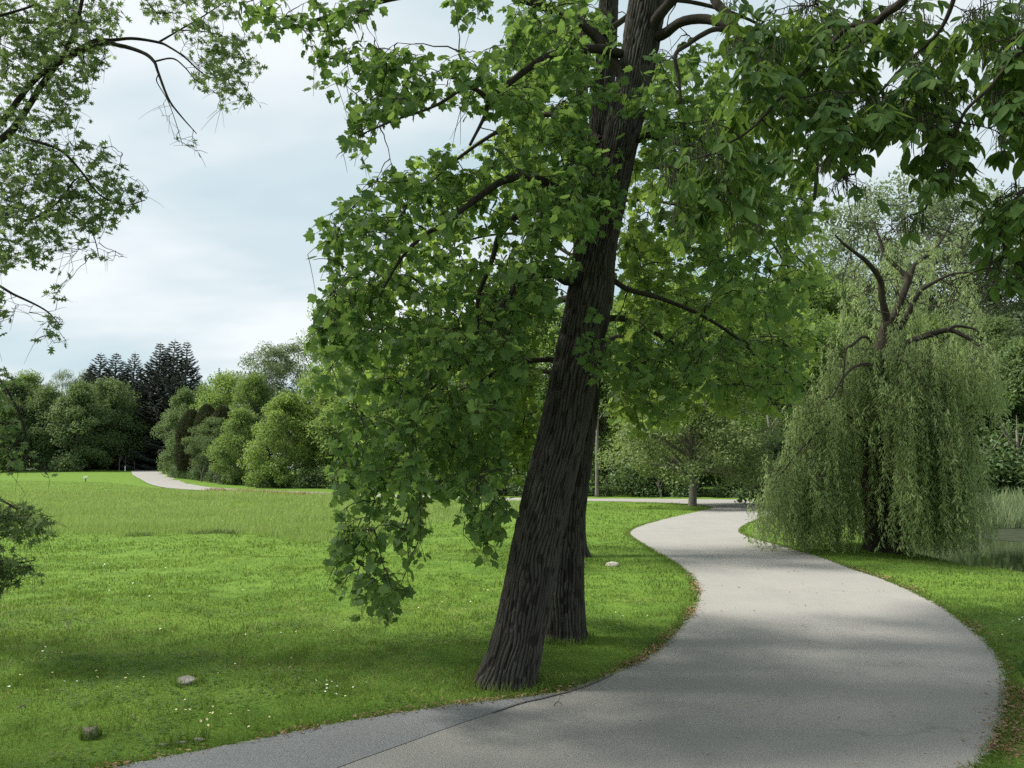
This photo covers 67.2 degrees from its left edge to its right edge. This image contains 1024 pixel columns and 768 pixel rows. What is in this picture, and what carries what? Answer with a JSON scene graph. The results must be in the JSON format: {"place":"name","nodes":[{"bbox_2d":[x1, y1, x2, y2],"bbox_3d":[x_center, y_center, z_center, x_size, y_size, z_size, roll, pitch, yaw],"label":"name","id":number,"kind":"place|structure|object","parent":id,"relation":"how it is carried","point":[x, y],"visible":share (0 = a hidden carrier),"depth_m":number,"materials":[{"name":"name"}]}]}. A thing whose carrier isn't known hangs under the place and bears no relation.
{"place":"outdoors","nodes":[
{"label":"outdoors","id":0,"kind":"place"},
{"bbox_2d":[0,480,520,541],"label":"meadow grass","id":1,"kind":"structure","parent":0,"point":[151,500],"depth_m":34.23,"materials":[{"name":"green plant"}]},
{"bbox_2d":[0,469,1023,767],"bbox_3d":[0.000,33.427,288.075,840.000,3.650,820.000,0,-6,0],"label":"lawn","id":2,"kind":"structure","parent":0,"point":[226,591],"depth_m":9.93,"materials":[{"name":"green plant"}]},
{"bbox_2d":[0,390,22,467],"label":"broadleaf tree","id":3,"kind":"object","parent":2,"relation":"on","point":[6,416],"visible":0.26,"depth_m":120.40,"materials":[{"name":"green plant"}]},
{"bbox_2d":[1,368,48,457],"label":"broadleaf tree","id":4,"kind":"object","parent":2,"relation":"on","point":[31,377],"visible":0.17,"depth_m":146.13,"materials":[{"name":"green plant"}]},
{"bbox_2d":[0,376,65,470],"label":"broadleaf tree","id":5,"kind":"object","parent":2,"relation":"on","point":[21,396],"visible":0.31,"depth_m":126.02,"materials":[{"name":"green plant"}]},
{"bbox_2d":[5,383,82,470],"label":"broadleaf tree","id":6,"kind":"object","parent":2,"relation":"on","point":[43,400],"visible":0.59,"depth_m":124.03,"materials":[{"name":"green plant"}]},
{"bbox_2d":[40,369,79,443],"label":"broadleaf tree","id":7,"kind":"object","parent":2,"relation":"on","point":[60,376],"visible":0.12,"depth_m":150.25,"materials":[{"name":"green plant"}]},
{"bbox_2d":[34,354,123,469],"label":"spruce tree","id":8,"kind":"object","parent":2,"relation":"on","point":[95,370],"visible":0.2,"depth_m":140.40,"materials":[{"name":"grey plant"}]},
{"bbox_2d":[38,379,126,471],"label":"broadleaf tree","id":9,"kind":"object","parent":2,"relation":"on","point":[81,395],"visible":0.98,"depth_m":122.87,"materials":[{"name":"green plant"}]},
{"bbox_2d":[82,725,97,740],"bbox_3d":[-3.126,2.592,5.711,0.122,0.114,0.122,0,-6,0],"label":"tree stump","id":10,"kind":"object","parent":2,"relation":"on","point":[86,730],"visible":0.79,"depth_m":5.69,"materials":[{"name":"brown wood"}]},
{"bbox_2d":[77,462,110,469],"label":"shrub","id":11,"kind":"object","parent":2,"relation":"on","point":[93,466],"visible":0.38,"depth_m":132.89,"materials":[{"name":"green plant"}]},
{"bbox_2d":[70,376,152,469],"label":"broadleaf tree","id":12,"kind":"object","parent":2,"relation":"on","point":[124,415],"visible":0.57,"depth_m":129.20,"materials":[{"name":"green plant"}]},
{"bbox_2d":[96,352,138,434],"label":"spruce tree","id":13,"kind":"object","parent":2,"relation":"on","point":[120,368],"visible":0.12,"depth_m":147.00,"materials":[{"name":"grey plant"}]},
{"bbox_2d":[93,354,147,465],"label":"spruce tree","id":14,"kind":"object","parent":2,"relation":"on","point":[135,365],"visible":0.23,"depth_m":141.52,"materials":[{"name":"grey plant"}]},
{"bbox_2d":[0,527,245,536],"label":"weeds","id":15,"kind":"object","parent":2,"relation":"on","point":[210,531],"visible":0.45,"depth_m":22.90,"materials":[{"name":"green plant"}]},
{"bbox_2d":[0,0,267,602],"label":"pin oak","id":16,"kind":"object","parent":2,"relation":"on","point":[53,188],"visible":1,"depth_m":8.71,"materials":[{"name":"green plant"}]},
{"bbox_2d":[120,397,166,467],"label":"broadleaf tree","id":17,"kind":"object","parent":2,"relation":"on","point":[146,401],"visible":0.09,"depth_m":135.08,"materials":[{"name":"green plant"}]},
{"bbox_2d":[112,343,179,469],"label":"spruce tree","id":18,"kind":"object","parent":2,"relation":"on","point":[149,371],"visible":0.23,"depth_m":137.08,"materials":[{"name":"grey plant"}]},
{"bbox_2d":[101,341,198,470],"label":"spruce tree","id":19,"kind":"object","parent":2,"relation":"on","point":[158,389],"visible":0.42,"depth_m":133.01,"materials":[{"name":"green plant"}]},
{"bbox_2d":[136,342,204,470],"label":"spruce tree","id":20,"kind":"object","parent":2,"relation":"on","point":[158,448],"visible":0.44,"depth_m":130.16,"materials":[{"name":"green plant"}]},
{"bbox_2d":[150,385,199,473],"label":"broadleaf tree","id":21,"kind":"object","parent":2,"relation":"on","point":[183,398],"visible":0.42,"depth_m":110.73,"materials":[{"name":"green plant"}]},
{"bbox_2d":[173,409,197,472],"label":"arborvitae","id":22,"kind":"object","parent":2,"relation":"on","point":[183,427],"visible":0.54,"depth_m":95.59,"materials":[{"name":"green plant"}]},
{"bbox_2d":[177,675,197,685],"bbox_3d":[-2.968,2.725,7.051,0.223,0.078,0.177,3,-7,-27],"label":"stone","id":23,"kind":"object","parent":2,"relation":"on","point":[187,678],"visible":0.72,"depth_m":7.02,"materials":[{"name":"grey stone"}]},
{"bbox_2d":[171,384,217,436],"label":"broadleaf tree","id":24,"kind":"object","parent":2,"relation":"on","point":[200,392],"visible":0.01,"depth_m":115.66,"materials":[{"name":"green plant"}]},
{"bbox_2d":[187,461,207,480],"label":"shrub","id":25,"kind":"object","parent":2,"relation":"on","point":[197,472],"visible":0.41,"depth_m":90.73,"materials":[{"name":"green plant"}]},
{"bbox_2d":[189,403,214,473],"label":"arborvitae","id":26,"kind":"object","parent":2,"relation":"on","point":[206,410],"visible":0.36,"depth_m":94.00,"materials":[{"name":"green plant"}]},
{"bbox_2d":[182,416,241,467],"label":"broadleaf tree","id":27,"kind":"object","parent":2,"relation":"on","point":[197,449],"visible":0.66,"depth_m":89.57,"materials":[{"name":"green plant"}]},
{"bbox_2d":[175,368,261,443],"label":"broadleaf tree","id":28,"kind":"object","parent":2,"relation":"on","point":[216,399],"visible":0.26,"depth_m":105.69,"materials":[{"name":"green plant"}]},
{"bbox_2d":[205,405,239,469],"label":"arborvitae","id":29,"kind":"object","parent":2,"relation":"on","point":[221,411],"visible":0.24,"depth_m":91.23,"materials":[{"name":"green plant"}]},
{"bbox_2d":[202,407,269,483],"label":"broadleaf tree","id":30,"kind":"object","parent":2,"relation":"on","point":[238,423],"visible":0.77,"depth_m":82.80,"materials":[{"name":"green plant"}]},
{"bbox_2d":[227,472,246,484],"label":"shrub","id":31,"kind":"object","parent":2,"relation":"on","point":[238,481],"visible":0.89,"depth_m":81.11,"materials":[{"name":"green plant"}]},
{"bbox_2d":[208,408,280,479],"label":"broadleaf tree","id":32,"kind":"object","parent":2,"relation":"on","point":[257,418],"visible":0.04,"depth_m":92.52,"materials":[{"name":"green plant"}]},
{"bbox_2d":[228,370,272,459],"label":"broadleaf tree","id":33,"kind":"object","parent":2,"relation":"on","point":[245,393],"visible":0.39,"depth_m":98.86,"materials":[{"name":"green plant"}]},
{"bbox_2d":[204,487,318,496],"bbox_3d":[-19.664,8.241,59.247,19.375,0.493,2.288,-6,-9,43],"label":"sorrel","id":34,"kind":"object","parent":2,"relation":"on","point":[222,489],"visible":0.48,"depth_m":58.66,"materials":[{"name":"plant"}]},
{"bbox_2d":[231,340,304,416],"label":"broadleaf tree","id":35,"kind":"object","parent":2,"relation":"on","point":[273,352],"visible":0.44,"depth_m":103.59,"materials":[{"name":"green plant"}]},
{"bbox_2d":[248,459,292,487],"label":"shrub","id":36,"kind":"object","parent":2,"relation":"on","point":[270,480],"visible":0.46,"depth_m":75.66,"materials":[{"name":"green plant"}]},
{"bbox_2d":[258,409,301,471],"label":"broadleaf tree","id":37,"kind":"object","parent":2,"relation":"on","point":[281,437],"visible":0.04,"depth_m":94.15,"materials":[{"name":"green plant"}]},
{"bbox_2d":[236,389,327,486],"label":"maple tree","id":38,"kind":"object","parent":2,"relation":"on","point":[286,404],"visible":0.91,"depth_m":75.23,"materials":[{"name":"green plant"}]},
{"bbox_2d":[257,337,323,473],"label":"broadleaf tree","id":39,"kind":"object","parent":2,"relation":"on","point":[291,348],"visible":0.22,"depth_m":106.29,"materials":[{"name":"green plant"}]},
{"bbox_2d":[289,464,324,488],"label":"shrub","id":40,"kind":"object","parent":2,"relation":"on","point":[308,472],"visible":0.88,"depth_m":73.56,"materials":[{"name":"green plant"}]},
{"bbox_2d":[283,366,360,474],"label":"broadleaf tree","id":41,"kind":"object","parent":2,"relation":"on","point":[313,407],"visible":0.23,"depth_m":79.04,"materials":[{"name":"green plant"}]},
{"bbox_2d":[306,464,337,488],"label":"shrub","id":42,"kind":"object","parent":2,"relation":"on","point":[325,484],"visible":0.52,"depth_m":73.19,"materials":[{"name":"green plant"}]},
{"bbox_2d":[295,284,381,413],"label":"broadleaf tree","id":43,"kind":"object","parent":2,"relation":"on","point":[317,345],"visible":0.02,"depth_m":91.01,"materials":[{"name":"green plant"}]},
{"bbox_2d":[305,348,402,482],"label":"broadleaf tree","id":44,"kind":"object","parent":2,"relation":"on","point":[321,423],"visible":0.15,"depth_m":72.76,"materials":[{"name":"green plant"}]},
{"bbox_2d":[361,396,436,486],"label":"broadleaf tree","id":45,"kind":"object","parent":2,"relation":"on","point":[390,412],"visible":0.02,"depth_m":68.58,"materials":[{"name":"green plant"}]},
{"bbox_2d":[426,366,523,474],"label":"broadleaf tree","id":46,"kind":"object","parent":2,"relation":"on","point":[451,382],"visible":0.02,"depth_m":65.48,"materials":[{"name":"green plant"}]},
{"bbox_2d":[124,0,828,691],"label":"tulip tree","id":47,"kind":"object","parent":2,"relation":"on","point":[592,202],"visible":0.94,"depth_m":6.77,"materials":[{"name":"green plant"}]},
{"bbox_2d":[475,462,515,495],"bbox_3d":[-1.220,6.612,55.505,4.551,3.204,4.922,-4,-7,33],"label":"shrub","id":48,"kind":"object","parent":2,"relation":"on","point":[503,490],"visible":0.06,"depth_m":55.33,"materials":[{"name":"green plant"}]},
{"bbox_2d":[474,369,543,491],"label":"broadleaf tree","id":49,"kind":"object","parent":2,"relation":"on","point":[514,471],"visible":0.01,"depth_m":63.27,"materials":[{"name":"green plant"}]},
{"bbox_2d":[0,605,1023,767],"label":"clover","id":50,"kind":"object","parent":2,"relation":"on","point":[305,680],"visible":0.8,"depth_m":7.49,"materials":[{"name":"green plant"}]},
{"bbox_2d":[8,514,1019,726],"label":"wild flowers","id":51,"kind":"object","parent":2,"relation":"on","point":[234,663],"visible":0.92,"depth_m":7.01,"materials":[{"name":"white plant"}]},
{"bbox_2d":[507,482,523,496],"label":"shrub","id":52,"kind":"object","parent":2,"relation":"on","point":[516,492],"visible":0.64,"depth_m":53.15,"materials":[{"name":"green plant"}]},
{"bbox_2d":[506,469,526,496],"bbox_3d":[1.451,6.775,53.104,3.665,2.172,4.391,0,-6,-4],"label":"shrub","id":53,"kind":"object","parent":2,"relation":"on","point":[523,477],"visible":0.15,"depth_m":53.39,"materials":[{"name":"green plant"}]},
{"bbox_2d":[509,307,561,464],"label":"broadleaf tree","id":54,"kind":"object","parent":2,"relation":"on","point":[544,363],"visible":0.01,"depth_m":64.12,"materials":[{"name":"green plant"}]},
{"bbox_2d":[95,555,1023,767],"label":"leaf litter","id":55,"kind":"object","parent":2,"relation":"on","point":[1007,695],"visible":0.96,"depth_m":6.50,"materials":[{"name":"brown plant"}]},
{"bbox_2d":[524,459,625,485],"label":"broadleaf tree","id":56,"kind":"object","parent":2,"relation":"on","point":[601,478],"visible":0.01,"depth_m":83.24,"materials":[{"name":"green plant"}]},
{"bbox_2d":[323,4,827,557],"bbox_3d":[1.696,-3.406,18.661,12.905,14.977,6.149,0,-6,0],"label":"tulip tree","id":57,"kind":"object","parent":2,"relation":"on","point":[563,250],"visible":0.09,"depth_m":17.81,"materials":[{"name":"green plant"}]},
{"bbox_2d":[545,380,605,496],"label":"bare tree","id":58,"kind":"object","parent":2,"relation":"on","point":[596,473],"visible":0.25,"depth_m":52.64,"materials":[{"name":"grey plant"}]},
{"bbox_2d":[527,303,631,440],"bbox_3d":[5.623,1.115,64.272,10.488,16.690,10.296,-2,-7,19],"label":"broadleaf tree","id":59,"kind":"object","parent":2,"relation":"on","point":[561,311],"visible":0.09,"depth_m":62.77,"materials":[{"name":"green plant"}]},
{"bbox_2d":[331,0,844,643],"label":"tulip tree","id":60,"kind":"object","parent":2,"relation":"on","point":[567,618],"visible":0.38,"depth_m":9.05,"materials":[{"name":"green plant"}]},
{"bbox_2d":[600,482,623,496],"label":"shrub","id":61,"kind":"object","parent":2,"relation":"on","point":[606,487],"visible":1,"depth_m":53.17,"materials":[{"name":"green plant"}]},
{"bbox_2d":[591,356,654,484],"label":"broadleaf tree","id":62,"kind":"object","parent":2,"relation":"on","point":[603,442],"visible":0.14,"depth_m":59.06,"materials":[{"name":"green plant"}]},
{"bbox_2d":[600,452,661,496],"bbox_3d":[8.807,6.145,53.392,4.895,3.625,4.658,1,-6,-9],"label":"shrub","id":63,"kind":"object","parent":2,"relation":"on","point":[632,485],"visible":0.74,"depth_m":53.16,"materials":[{"name":"green plant"}]},
{"bbox_2d":[599,295,669,475],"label":"broadleaf tree","id":64,"kind":"object","parent":2,"relation":"on","point":[613,309],"visible":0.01,"depth_m":66.71,"materials":[{"name":"green plant"}]},
{"bbox_2d":[605,404,707,494],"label":"broadleaf tree","id":65,"kind":"object","parent":2,"relation":"on","point":[613,435],"visible":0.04,"depth_m":56.41,"materials":[{"name":"green plant"}]},
{"bbox_2d":[646,463,704,497],"bbox_3d":[11.032,6.439,52.995,4.678,3.045,4.325,-6,-9,43],"label":"shrub","id":66,"kind":"object","parent":2,"relation":"on","point":[674,491],"visible":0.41,"depth_m":52.32,"materials":[{"name":"green plant"}]},
{"bbox_2d":[652,270,713,484],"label":"broadleaf tree","id":67,"kind":"object","parent":2,"relation":"on","point":[703,293],"visible":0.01,"depth_m":69.69,"materials":[{"name":"green plant"}]},
{"bbox_2d":[592,361,789,505],"bbox_3d":[9.335,2.526,39.423,10.513,8.094,9.829,4,-7,-34],"label":"hawthorn tree","id":68,"kind":"object","parent":2,"relation":"on","point":[713,459],"visible":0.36,"depth_m":37.31,"materials":[{"name":"green plant"}]},
{"bbox_2d":[688,478,708,496],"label":"shrub","id":69,"kind":"object","parent":2,"relation":"on","point":[700,485],"visible":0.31,"depth_m":53.85,"materials":[{"name":"green plant"}]},
{"bbox_2d":[700,485,725,497],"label":"shrub","id":70,"kind":"object","parent":2,"relation":"on","point":[717,493],"visible":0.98,"depth_m":52.58,"materials":[{"name":"green plant"}]},
{"bbox_2d":[663,297,781,487],"bbox_3d":[16.041,1.133,61.564,9.862,15.987,10.046,2,-6,-17],"label":"broadleaf tree","id":71,"kind":"object","parent":2,"relation":"on","point":[707,323],"depth_m":60.40,"materials":[{"name":"green plant"}]},
{"bbox_2d":[719,474,759,497],"bbox_3d":[15.526,6.775,53.100,3.383,2.382,3.659,1,-6,-13],"label":"shrub","id":72,"kind":"object","parent":2,"relation":"on","point":[731,491],"visible":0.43,"depth_m":52.66,"materials":[{"name":"green plant"}]},
{"bbox_2d":[699,399,781,490],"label":"broadleaf tree","id":73,"kind":"object","parent":2,"relation":"on","point":[711,478],"visible":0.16,"depth_m":53.59,"materials":[{"name":"green plant"}]},
{"bbox_2d":[706,276,792,460],"bbox_3d":[20.308,-0.172,66.417,13.138,19.715,12.404,6,-9,-44],"label":"broadleaf tree","id":74,"kind":"object","parent":2,"relation":"on","point":[765,290],"visible":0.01,"depth_m":64.75,"materials":[{"name":"green plant"}]},
{"bbox_2d":[729,421,798,503],"bbox_3d":[15.467,4.207,41.798,6.721,5.230,7.063,2,-7,-19],"label":"shrub","id":75,"kind":"object","parent":2,"relation":"on","point":[741,498],"visible":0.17,"depth_m":41.62,"materials":[{"name":"green plant"}]},
{"bbox_2d":[730,297,848,445],"bbox_3d":[20.317,0.898,57.996,9.732,15.776,9.914,4,-7,-32],"label":"broadleaf tree","id":76,"kind":"object","parent":2,"relation":"on","point":[819,337],"visible":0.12,"depth_m":56.00,"materials":[{"name":"green plant"}]},
{"bbox_2d":[759,263,876,459],"bbox_3d":[25.761,-0.641,66.346,13.776,20.672,13.006,-3,-7,23],"label":"broadleaf tree","id":77,"kind":"object","parent":2,"relation":"on","point":[825,296],"visible":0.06,"depth_m":64.83,"materials":[{"name":"green plant"}]},
{"bbox_2d":[638,0,1023,307],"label":"hickory tree","id":78,"kind":"object","parent":2,"relation":"on","point":[827,109],"visible":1,"depth_m":4.41,"materials":[{"name":"green plant"}]},
{"bbox_2d":[791,312,878,420],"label":"broadleaf tree","id":79,"kind":"object","parent":2,"relation":"on","point":[834,322],"visible":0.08,"depth_m":57.78,"materials":[{"name":"green plant"}]},
{"bbox_2d":[757,200,960,378],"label":"broadleaf tree","id":80,"kind":"object","parent":2,"relation":"on","point":[866,226],"visible":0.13,"depth_m":72.95,"materials":[{"name":"green plant"}]},
{"bbox_2d":[744,198,1014,560],"bbox_3d":[9.885,-0.272,19.798,8.114,9.281,6.095,0,-6,0],"label":"weeping willow","id":81,"kind":"object","parent":2,"relation":"on","point":[895,435],"visible":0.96,"depth_m":18.35,"materials":[{"name":"green plant"}]},
{"bbox_2d":[800,164,1021,350],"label":"broadleaf tree","id":82,"kind":"object","parent":2,"relation":"on","point":[901,213],"visible":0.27,"depth_m":68.43,"materials":[{"name":"green plant"}]},
{"bbox_2d":[832,485,1023,531],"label":"reeds","id":83,"kind":"object","parent":2,"relation":"on","point":[1009,511],"visible":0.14,"depth_m":30.48,"materials":[{"name":"green plant"}]},
{"bbox_2d":[853,176,1023,349],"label":"broadleaf tree","id":84,"kind":"object","parent":2,"relation":"on","point":[985,288],"visible":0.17,"depth_m":64.63,"materials":[{"name":"green plant"}]},
{"bbox_2d":[901,311,990,427],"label":"broadleaf tree","id":85,"kind":"object","parent":2,"relation":"on","point":[931,322],"visible":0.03,"depth_m":59.73,"materials":[{"name":"green plant"}]},
{"bbox_2d":[918,184,1023,350],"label":"broadleaf tree","id":86,"kind":"object","parent":2,"relation":"on","point":[1019,305],"visible":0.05,"depth_m":69.25,"materials":[{"name":"green plant"}]},
{"bbox_2d":[930,345,1023,459],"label":"broadleaf tree","id":87,"kind":"object","parent":2,"relation":"on","point":[1011,407],"visible":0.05,"depth_m":45.10,"materials":[{"name":"green plant"}]},
{"bbox_2d":[963,444,1000,497],"bbox_3d":[23.597,4.598,41.194,5.523,4.090,5.256,1,-6,-9],"label":"shrub","id":88,"kind":"object","parent":2,"relation":"on","point":[984,473],"visible":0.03,"depth_m":40.31,"materials":[{"name":"green plant"}]},
{"bbox_2d":[952,312,1023,444],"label":"broadleaf tree","id":89,"kind":"object","parent":2,"relation":"on","point":[994,323],"visible":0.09,"depth_m":51.67,"materials":[{"name":"green plant"}]},
{"bbox_2d":[975,463,1000,496],"bbox_3d":[24.286,5.394,41.638,5.092,2.519,4.249,3,-7,-27],"label":"shrub","id":90,"kind":"object","parent":2,"relation":"on","point":[991,485],"visible":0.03,"depth_m":40.91,"materials":[{"name":"green plant"}]},
{"bbox_2d":[956,415,1023,494],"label":"shrub","id":91,"kind":"object","parent":2,"relation":"on","point":[1004,445],"visible":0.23,"depth_m":42.92,"materials":[{"name":"green plant"}]},
{"bbox_2d":[960,433,1023,498],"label":"shrub","id":92,"kind":"object","parent":2,"relation":"on","point":[997,458],"visible":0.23,"depth_m":41.70,"materials":[{"name":"green plant"}]},
{"bbox_2d":[962,334,1023,473],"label":"broadleaf tree","id":93,"kind":"object","parent":2,"relation":"on","point":[1011,364],"visible":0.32,"depth_m":45.63,"materials":[{"name":"green plant"}]},
{"bbox_2d":[985,406,1023,459],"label":"bare tree","id":94,"kind":"object","parent":2,"relation":"on","point":[1017,442],"visible":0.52,"depth_m":42.85,"materials":[{"name":"grey plant"}]},
{"bbox_2d":[986,444,1023,499],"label":"shrub","id":95,"kind":"object","parent":2,"relation":"on","point":[1017,466],"visible":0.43,"depth_m":41.47,"materials":[{"name":"green plant"}]},
{"bbox_2d":[0,0,1023,468],"label":"sky","id":96,"kind":"structure","parent":0,"point":[221,267],"materials":[{"name":"white"}]},
{"bbox_2d":[111,470,1008,767],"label":"road","id":97,"kind":"structure","parent":0,"point":[903,654],"depth_m":7.01,"materials":[{"name":"grey asphalt"}]},
{"bbox_2d":[117,692,561,767],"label":"road patch","id":98,"kind":"object","parent":97,"relation":"on","point":[336,745],"visible":0.99,"depth_m":5.60,"materials":[{"name":"grey asphalt"}]},
{"bbox_2d":[493,674,611,712],"bbox_3d":[0.427,2.747,6.863,0.096,0.001,1.635,-6,-9,44],"label":"road seam","id":99,"kind":"object","parent":97,"relation":"on","point":[551,695],"visible":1,"depth_m":6.76,"materials":[{"name":"black asphalt"}]},
{"bbox_2d":[905,535,1023,571],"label":"pond water","id":100,"kind":"structure","parent":0,"point":[1009,554],"depth_m":20.42,"materials":[{"name":"green liquid"}]},
{"bbox_2d":[951,526,1023,541],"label":"algae film","id":101,"kind":"object","parent":100,"relation":"on","point":[1013,534],"visible":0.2,"depth_m":26.77,"materials":[{"name":"green plant"}]},
{"bbox_2d":[1014,660,1023,677],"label":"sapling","id":102,"kind":"object","parent":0,"point":[1018,667],"visible":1,"depth_m":6.63,"materials":[{"name":"green plant"}]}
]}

